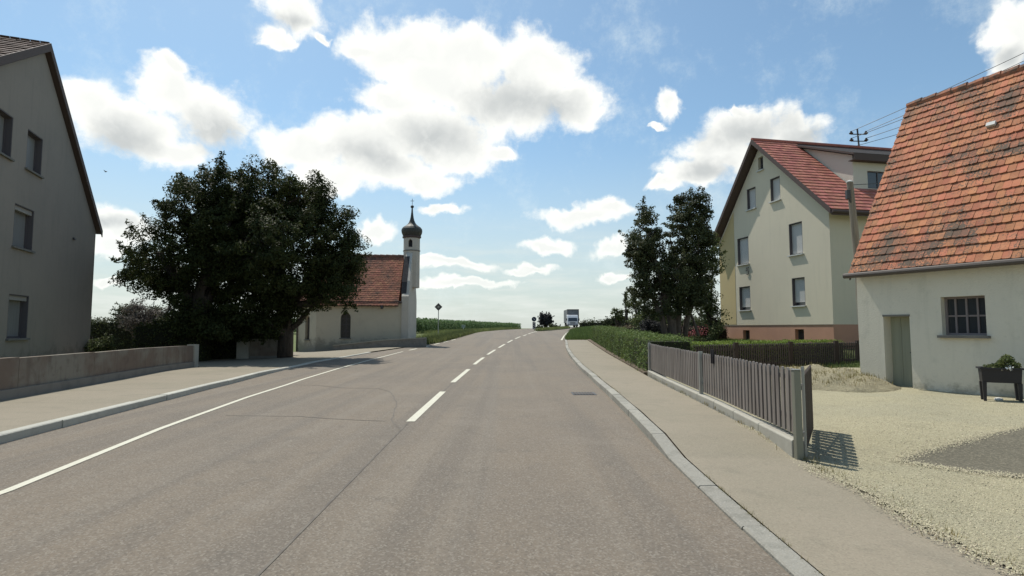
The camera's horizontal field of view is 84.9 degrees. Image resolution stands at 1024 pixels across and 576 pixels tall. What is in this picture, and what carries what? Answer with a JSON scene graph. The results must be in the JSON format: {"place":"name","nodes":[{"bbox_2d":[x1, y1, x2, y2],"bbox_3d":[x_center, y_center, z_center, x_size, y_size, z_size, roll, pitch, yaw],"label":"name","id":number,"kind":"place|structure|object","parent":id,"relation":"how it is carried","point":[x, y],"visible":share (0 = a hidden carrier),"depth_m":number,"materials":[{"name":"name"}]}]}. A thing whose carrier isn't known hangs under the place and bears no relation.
{"place":"outdoors","nodes":[
{"label":"outdoors","id":0,"kind":"place"},
{"bbox_2d":[0,367,281,431],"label":"pavement","id":1,"kind":"structure","parent":0,"point":[25,411],"depth_m":10.93,"materials":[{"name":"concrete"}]},
{"bbox_2d":[198,347,399,366],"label":"forecourt","id":2,"kind":"structure","parent":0,"point":[297,358],"depth_m":22.70,"materials":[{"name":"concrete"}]},
{"bbox_2d":[0,327,790,575],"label":"road","id":3,"kind":"structure","parent":0,"point":[498,453],"depth_m":5.05,"materials":[{"name":"grey asphalt"}]},
{"bbox_2d":[532,317,535,328],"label":"road sign","id":4,"kind":"object","parent":3,"relation":"on","point":[534,323],"visible":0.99,"depth_m":72.31,"materials":[{"name":"grey metal"}]},
{"bbox_2d":[536,328,569,330],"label":"traffic island","id":5,"kind":"structure","parent":3,"relation":"on","point":[553,329],"depth_m":77.08,"materials":[{"name":"concrete"}]},
{"bbox_2d":[564,309,578,326],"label":"truck","id":6,"kind":"object","parent":3,"relation":"on","point":[571,317],"visible":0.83,"depth_m":114.30,"materials":[{"name":"white metal"}]},
{"bbox_2d":[571,392,596,394],"bbox_3d":[1.530,2.261,11.969,0.500,0.034,0.500,0,-4,0],"label":"drain grate","id":7,"kind":"object","parent":3,"relation":"on","point":[583,393],"visible":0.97,"depth_m":11.88,"materials":[{"name":"grey metal"}]},
{"bbox_2d":[134,327,859,575],"bbox_3d":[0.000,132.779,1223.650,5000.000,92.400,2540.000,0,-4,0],"label":"ground","id":8,"kind":"structure","parent":0,"point":[418,334],"depth_m":20.29,"materials":[{"name":"green plant"}]},
{"bbox_2d":[0,35,102,357],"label":"house","id":9,"kind":"structure","parent":8,"relation":"on","point":[50,226],"depth_m":17.47,"materials":[{"name":"grey paint"}]},
{"bbox_2d":[0,108,14,161],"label":"window","id":10,"kind":"structure","parent":9,"relation":"in","point":[6,121],"depth_m":15.56,"materials":[{"name":"grey glass"}]},
{"bbox_2d":[5,294,29,340],"bbox_3d":[-14.512,0.855,16.204,0.656,1.313,1.385,1,-4,-15],"label":"window","id":11,"kind":"structure","parent":9,"relation":"in","point":[17,310],"depth_m":16.58,"materials":[{"name":"grey glass"}]},
{"bbox_2d":[11,203,35,252],"bbox_3d":[-14.512,-1.743,16.390,0.656,1.283,1.385,1,-4,-15],"label":"window","id":12,"kind":"structure","parent":9,"relation":"in","point":[23,224],"depth_m":16.76,"materials":[{"name":"grey glass"}]},
{"bbox_2d":[25,129,43,178],"bbox_3d":[-14.653,-4.066,16.923,0.577,1.233,1.180,1,-4,-18],"label":"window","id":13,"kind":"structure","parent":9,"relation":"in","point":[33,155],"depth_m":17.31,"materials":[{"name":"grey glass"}]},
{"bbox_2d":[0,344,198,400],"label":"boundary wall","id":14,"kind":"structure","parent":8,"relation":"on","point":[20,377],"depth_m":12.45,"materials":[{"name":"concrete"}]},
{"bbox_2d":[84,333,123,351],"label":"shrub","id":15,"kind":"object","parent":8,"relation":"on","point":[97,345],"visible":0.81,"depth_m":21.52,"materials":[{"name":"green plant"}]},
{"bbox_2d":[90,315,135,350],"bbox_3d":[-19.181,2.355,27.689,9.893,2.247,2.713,-1,-4,9],"label":"hedge","id":16,"kind":"object","parent":8,"relation":"on","point":[100,328],"visible":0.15,"depth_m":26.94,"materials":[{"name":"green plant"}]},
{"bbox_2d":[108,298,161,322],"bbox_3d":[-18.714,1.988,27.967,2.590,3.062,1.626,0,-4,0],"label":"tree","id":17,"kind":"object","parent":8,"relation":"on","point":[118,310],"visible":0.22,"depth_m":27.71,"materials":[{"name":"green plant"}]},
{"bbox_2d":[114,297,174,337],"bbox_3d":[-16.959,1.907,26.264,3.270,2.974,2.259,0,-4,0],"label":"shrub","id":18,"kind":"object","parent":8,"relation":"on","point":[135,319],"visible":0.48,"depth_m":25.95,"materials":[{"name":"green plant"}]},
{"bbox_2d":[132,317,213,361],"bbox_3d":[-13.709,2.137,22.763,2.573,1.980,2.239,1,-4,-8],"label":"hedge","id":19,"kind":"object","parent":8,"relation":"on","point":[148,335],"visible":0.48,"depth_m":22.19,"materials":[{"name":"green plant"}]},
{"bbox_2d":[0,352,370,443],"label":"kerb","id":20,"kind":"structure","parent":8,"relation":"on","point":[6,436],"depth_m":9.23,"materials":[{"name":"grey concrete"}]},
{"bbox_2d":[108,150,280,346],"bbox_3d":[-13.616,-1.333,23.892,7.430,9.105,4.783,0,-4,0],"label":"broadleaf tree","id":21,"kind":"object","parent":8,"relation":"on","point":[189,283],"visible":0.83,"depth_m":22.82,"materials":[{"name":"green plant"}]},
{"bbox_2d":[151,313,273,358],"bbox_3d":[-13.010,2.128,25.261,5.391,2.354,2.735,1,-4,-7],"label":"hedge","id":22,"kind":"object","parent":8,"relation":"on","point":[227,350],"visible":0.09,"depth_m":24.51,"materials":[{"name":"green plant"}]},
{"bbox_2d":[236,338,277,358],"bbox_3d":[-10.990,2.764,24.315,1.720,1.150,0.500,0,-4,0],"label":"wall stub","id":23,"kind":"object","parent":8,"relation":"on","point":[254,349],"depth_m":24.21,"materials":[{"name":"concrete"}]},
{"bbox_2d":[114,318,422,332],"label":"corn field","id":24,"kind":"structure","parent":8,"relation":"on","point":[416,325],"depth_m":61.03,"materials":[{"name":"green plant"}]},
{"bbox_2d":[186,154,371,357],"bbox_3d":[-10.115,-1.363,23.890,8.192,9.152,5.822,0,-4,0],"label":"broadleaf tree","id":25,"kind":"object","parent":8,"relation":"on","point":[274,303],"visible":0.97,"depth_m":23.35,"materials":[{"name":"green plant"}]},
{"bbox_2d":[296,199,421,351],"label":"chapel","id":26,"kind":"structure","parent":8,"relation":"on","point":[386,303],"depth_m":33.96,"materials":[{"name":"paint"}]},
{"bbox_2d":[307,317,309,338],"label":"arched window","id":27,"kind":"structure","parent":26,"relation":"in","point":[308,317],"depth_m":34.33,"materials":[{"name":"grey glass"}]},
{"bbox_2d":[339,314,350,338],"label":"arched window","id":28,"kind":"structure","parent":26,"relation":"in","point":[345,319],"depth_m":33.82,"materials":[{"name":"grey glass"}]},
{"bbox_2d":[333,337,426,350],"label":"wall","id":29,"kind":"structure","parent":8,"relation":"on","point":[410,342],"depth_m":32.59,"materials":[{"name":"grey concrete"}]},
{"bbox_2d":[435,303,441,333],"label":"road sign","id":30,"kind":"object","parent":8,"relation":"on","point":[438,306],"visible":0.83,"depth_m":47.95,"materials":[{"name":"grey metal"}]},
{"bbox_2d":[416,327,519,344],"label":"verge grass","id":31,"kind":"structure","parent":8,"relation":"on","point":[425,333],"depth_m":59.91,"materials":[{"name":"green plant"}]},
{"bbox_2d":[416,318,521,331],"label":"corn field","id":32,"kind":"structure","parent":8,"relation":"on","point":[431,324],"depth_m":76.83,"materials":[{"name":"green plant"}]},
{"bbox_2d":[537,311,554,326],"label":"tree","id":33,"kind":"object","parent":8,"relation":"on","point":[545,320],"visible":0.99,"depth_m":139.08,"materials":[{"name":"green plant"}]},
{"bbox_2d":[536,323,560,327],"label":"shrub","id":34,"kind":"object","parent":8,"relation":"on","point":[550,325],"visible":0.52,"depth_m":134.31,"materials":[{"name":"green plant"}]},
{"bbox_2d":[563,325,605,339],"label":"verge grass","id":35,"kind":"structure","parent":8,"relation":"on","point":[581,333],"depth_m":46.84,"materials":[{"name":"green plant"}]},
{"bbox_2d":[601,313,628,326],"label":"tree","id":36,"kind":"object","parent":8,"relation":"on","point":[609,322],"visible":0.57,"depth_m":94.44,"materials":[{"name":"green plant"}]},
{"bbox_2d":[587,339,647,375],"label":"hedge bank","id":37,"kind":"structure","parent":8,"relation":"on","point":[632,365],"depth_m":21.22,"materials":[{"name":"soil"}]},
{"bbox_2d":[610,308,629,327],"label":"shrub","id":38,"kind":"object","parent":8,"relation":"on","point":[618,315],"visible":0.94,"depth_m":41.84,"materials":[{"name":"green plant"}]},
{"bbox_2d":[621,292,630,325],"bbox_3d":[8.134,1.871,39.844,0.699,3.287,1.270,0,-4,0],"label":"conifer","id":39,"kind":"object","parent":8,"relation":"on","point":[625,309],"visible":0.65,"depth_m":39.79,"materials":[{"name":"green plant"}]},
{"bbox_2d":[622,284,652,327],"bbox_3d":[8.671,1.526,37.114,2.703,3.588,2.228,-3,-5,36],"label":"fruit tree","id":40,"kind":"object","parent":8,"relation":"on","point":[628,304],"visible":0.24,"depth_m":37.02,"materials":[{"name":"green plant"}]},
{"bbox_2d":[589,325,695,374],"bbox_3d":[5.328,2.542,27.516,1.810,1.649,23.915,0,-4,5],"label":"hedge","id":41,"kind":"object","parent":8,"relation":"on","point":[629,345],"visible":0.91,"depth_m":18.76,"materials":[{"name":"green plant"}]},
{"bbox_2d":[617,323,667,329],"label":"hedge","id":42,"kind":"object","parent":8,"relation":"on","point":[629,327],"visible":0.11,"depth_m":37.50,"materials":[{"name":"green plant"}]},
{"bbox_2d":[625,306,667,328],"bbox_3d":[7.264,1.946,29.822,2.414,2.202,1.528,0,-4,0],"label":"shrub","id":43,"kind":"object","parent":8,"relation":"on","point":[635,319],"visible":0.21,"depth_m":29.77,"materials":[{"name":"green plant"}]},
{"bbox_2d":[578,316,720,327],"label":"hedge","id":44,"kind":"object","parent":8,"relation":"on","point":[587,323],"visible":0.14,"depth_m":101.53,"materials":[{"name":"green"}]},
{"bbox_2d":[637,315,661,333],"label":"shrub","id":45,"kind":"object","parent":8,"relation":"on","point":[647,325],"visible":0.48,"depth_m":27.21,"materials":[{"name":"green plant"}]},
{"bbox_2d":[618,195,695,335],"bbox_3d":[6.043,-0.583,23.601,3.027,6.971,2.924,0,-4,0],"label":"broadleaf tree","id":46,"kind":"object","parent":8,"relation":"on","point":[644,252],"visible":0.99,"depth_m":23.29,"materials":[{"name":"green plant"}]},
{"bbox_2d":[656,186,722,336],"bbox_3d":[7.565,-0.817,24.161,3.098,7.522,2.887,0,-4,0],"label":"broadleaf tree","id":47,"kind":"object","parent":8,"relation":"on","point":[695,228],"visible":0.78,"depth_m":23.83,"materials":[{"name":"green plant"}]},
{"bbox_2d":[565,340,822,575],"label":"kerb","id":48,"kind":"structure","parent":8,"relation":"on","point":[786,558],"depth_m":4.71,"materials":[{"name":"concrete"}]},
{"bbox_2d":[676,334,717,344],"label":"hedge","id":49,"kind":"object","parent":8,"relation":"on","point":[700,339],"visible":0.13,"depth_m":20.73,"materials":[{"name":"green plant"}]},
{"bbox_2d":[667,325,728,339],"bbox_3d":[10.192,2.506,30.910,5.121,1.005,1.042,3,-5,-36],"label":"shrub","id":50,"kind":"object","parent":8,"relation":"on","point":[723,335],"visible":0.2,"depth_m":30.97,"materials":[{"name":"green plant"}]},
{"bbox_2d":[688,325,708,335],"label":"flowering shrub","id":51,"kind":"object","parent":8,"relation":"on","point":[694,333],"visible":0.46,"depth_m":28.80,"materials":[{"name":"green plant"}]},
{"bbox_2d":[692,232,731,330],"bbox_3d":[10.890,-0.108,31.090,2.343,6.197,2.231,0,-4,0],"label":"garden tree","id":52,"kind":"object","parent":8,"relation":"on","point":[709,314],"visible":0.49,"depth_m":30.88,"materials":[{"name":"green plant"}]},
{"bbox_2d":[707,320,724,339],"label":"shrub","id":53,"kind":"object","parent":8,"relation":"on","point":[717,330],"visible":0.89,"depth_m":29.71,"materials":[{"name":"green plant"}]},
{"bbox_2d":[688,338,845,365],"bbox_3d":[8.780,2.293,19.449,7.715,1.076,1.238,2,-5,-28],"label":"hedge","id":54,"kind":"object","parent":8,"relation":"on","point":[759,342],"visible":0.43,"depth_m":19.02,"materials":[{"name":"green plant"}]},
{"bbox_2d":[690,340,859,366],"bbox_3d":[8.600,2.284,18.294,9.198,1.050,0.162,2,-5,-28],"label":"picket fence","id":55,"kind":"object","parent":8,"relation":"on","point":[804,354],"visible":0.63,"depth_m":18.70,"materials":[{"name":"brown wood"}]},
{"bbox_2d":[790,369,803,460],"bbox_3d":[3.000,1.390,5.883,0.084,1.066,0.091,0,-4,0],"label":"gate post","id":56,"kind":"object","parent":8,"relation":"on","point":[797,414],"visible":0.77,"depth_m":5.86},
{"bbox_2d":[801,365,813,456],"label":"gate","id":57,"kind":"structure","parent":56,"relation":"attached to","point":[807,399],"depth_m":6.10,"materials":[{"name":"grey metal"}]},
{"bbox_2d":[714,138,891,348],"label":"house","id":58,"kind":"structure","parent":8,"relation":"on","point":[783,229],"depth_m":28.05,"materials":[{"name":"beige paint"}]},
{"bbox_2d":[736,236,749,266],"bbox_3d":[13.174,-2.057,31.642,0.469,1.583,1.150,1,-4,-11],"label":"window","id":59,"kind":"structure","parent":58,"relation":"in","point":[743,250],"depth_m":31.80,"materials":[{"name":"grey glass"}]},
{"bbox_2d":[738,286,750,310],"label":"window","id":60,"kind":"structure","parent":58,"relation":"in","point":[744,292],"depth_m":31.56,"materials":[{"name":"grey glass"}]},
{"bbox_2d":[746,330,749,339],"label":"basement window","id":61,"kind":"structure","parent":58,"relation":"in","point":[747,331],"depth_m":31.37,"materials":[{"name":"grey glass"}]},
{"bbox_2d":[745,187,756,211],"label":"window","id":62,"kind":"structure","parent":58,"relation":"in","point":[751,193],"depth_m":31.13,"materials":[{"name":"grey glass"}]},
{"bbox_2d":[756,157,763,171],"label":"window","id":63,"kind":"structure","parent":58,"relation":"in","point":[761,169],"depth_m":30.31,"materials":[{"name":"grey glass"}]},
{"bbox_2d":[768,176,780,203],"bbox_3d":[13.662,-5.090,28.976,0.298,1.273,0.880,1,-4,-11],"label":"window","id":64,"kind":"structure","parent":58,"relation":"in","point":[774,182],"depth_m":29.14,"materials":[{"name":"grey glass"}]},
{"bbox_2d":[787,221,803,256],"bbox_3d":[14.010,-2.388,27.432,0.452,1.623,1.060,1,-4,-11],"label":"window","id":65,"kind":"structure","parent":58,"relation":"in","point":[795,229],"depth_m":27.56,"materials":[{"name":"grey glass"}]},
{"bbox_2d":[790,277,806,306],"bbox_3d":[14.018,0.206,27.187,0.444,1.413,1.020,1,-4,-11],"label":"window","id":66,"kind":"structure","parent":58,"relation":"in","point":[798,284],"depth_m":27.35,"materials":[{"name":"grey glass"}]},
{"bbox_2d":[798,329,803,339],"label":"basement window","id":67,"kind":"structure","parent":58,"relation":"in","point":[800,331],"depth_m":27.23,"materials":[{"name":"grey glass"}]},
{"bbox_2d":[849,129,868,145],"bbox_3d":[19.601,-8.391,31.650,0.997,1.194,0.216,-1,-4,7],"label":"roof mast","id":68,"kind":"object","parent":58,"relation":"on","point":[857,134],"visible":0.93,"depth_m":31.63,"materials":[{"name":"grey metal"}]},
{"bbox_2d":[853,53,1022,130],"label":"wire","id":69,"kind":"object","parent":68,"relation":"attached to","point":[943,90],"visible":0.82,"depth_m":28.57,"materials":[{"name":"grey metal"}]},
{"bbox_2d":[867,61,1022,130],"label":"wire","id":70,"kind":"object","parent":68,"relation":"attached to","point":[903,115],"visible":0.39,"depth_m":30.53,"materials":[{"name":"grey metal"}]},
{"bbox_2d":[845,180,859,331],"bbox_3d":[10.649,-0.342,17.213,0.948,5.966,0.283,4,-5,-41],"label":"utility pole","id":71,"kind":"object","parent":8,"relation":"on","point":[849,194],"visible":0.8,"depth_m":17.16,"materials":[{"name":"wood"}]},
{"bbox_2d":[843,64,1023,397],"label":"barn","id":72,"kind":"structure","parent":8,"relation":"on","point":[936,270],"depth_m":12.26,"materials":[{"name":"white paint"}]},
{"bbox_2d":[891,317,912,386],"bbox_3d":[8.885,1.504,12.669,0.109,1.705,0.556,2,-5,-26],"label":"door","id":73,"kind":"structure","parent":72,"relation":"in","point":[900,326],"depth_m":12.74,"materials":[{"name":"wood"}]},
{"bbox_2d":[937,296,990,337],"bbox_3d":[9.379,0.601,11.523,0.541,0.853,0.902,2,-5,-25],"label":"window","id":74,"kind":"structure","parent":72,"relation":"in","point":[964,316],"depth_m":11.52,"materials":[{"name":"grey"}]},
{"bbox_2d":[0,0,1023,327],"label":"sky","id":75,"kind":"structure","parent":0,"point":[522,136],"materials":[{"name":"blue"}]},
{"bbox_2d":[534,326,569,329],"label":"island grass","id":76,"kind":"structure","parent":0,"point":[551,328],"depth_m":78.38,"materials":[{"name":"green plant"}]},
{"bbox_2d":[709,338,859,367],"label":"lawn grass","id":77,"kind":"structure","parent":0,"point":[852,365],"depth_m":19.62,"materials":[{"name":"green plant"}]},
{"bbox_2d":[567,340,1023,575],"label":"pavement","id":78,"kind":"structure","parent":0,"point":[825,526],"depth_m":4.55,"materials":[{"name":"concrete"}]},
{"bbox_2d":[567,341,820,573],"bbox_3d":[2.569,2.403,17.636,0.582,0.530,45.563,0,-4,3],"label":"pavement joint","id":79,"kind":"object","parent":78,"relation":"on","point":[690,462],"visible":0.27,"depth_m":6.18,"materials":[{"name":"concrete"}]},
{"bbox_2d":[593,372,823,575],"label":"kerb weeds","id":80,"kind":"object","parent":79,"relation":"on","point":[741,507],"visible":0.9,"depth_m":4.13,"materials":[{"name":"green plant"}]},
{"bbox_2d":[662,368,1023,573],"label":"gravel yard","id":81,"kind":"structure","parent":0,"point":[856,405],"depth_m":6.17,"materials":[{"name":"beige gravel"}]},
{"bbox_2d":[648,343,803,457],"bbox_3d":[3.440,1.640,10.681,0.201,1.030,9.547,0,-4,5],"label":"picket fence","id":82,"kind":"object","parent":81,"relation":"on","point":[744,385],"visible":0.87,"depth_m":8.11,"materials":[{"name":"grey wood"}]},
{"bbox_2d":[647,374,1022,575],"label":"edge weeds","id":83,"kind":"object","parent":81,"relation":"on","point":[823,468],"visible":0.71,"depth_m":4.76,"materials":[{"name":"green plant"}]},
{"bbox_2d":[771,364,900,392],"bbox_3d":[7.250,2.098,13.234,3.940,0.552,3.700,0,-4,0],"label":"gravel heap","id":84,"kind":"object","parent":81,"relation":"on","point":[872,387],"visible":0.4,"depth_m":12.11,"materials":[{"name":"beige gravel"}]},
{"bbox_2d":[779,362,892,386],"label":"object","id":85,"kind":"object","parent":84,"relation":"on","point":[839,375],"visible":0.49,"depth_m":12.55,"materials":[{"name":"beige gravel"}]},
{"bbox_2d":[900,427,1023,477],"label":"asphalt patch","id":86,"kind":"object","parent":81,"relation":"on","point":[1002,452],"visible":1,"depth_m":5.92,"materials":[{"name":"grey asphalt"}]},
{"bbox_2d":[976,366,1023,401],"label":"planter","id":87,"kind":"object","parent":81,"relation":"on","point":[995,375],"visible":0.94,"depth_m":10.25,"materials":[{"name":"black wood"}]},
{"bbox_2d":[982,354,1021,370],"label":"plant","id":88,"kind":"object","parent":87,"relation":"in","point":[1008,362],"visible":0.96,"depth_m":10.24,"materials":[{"name":"green plant"}]}
]}

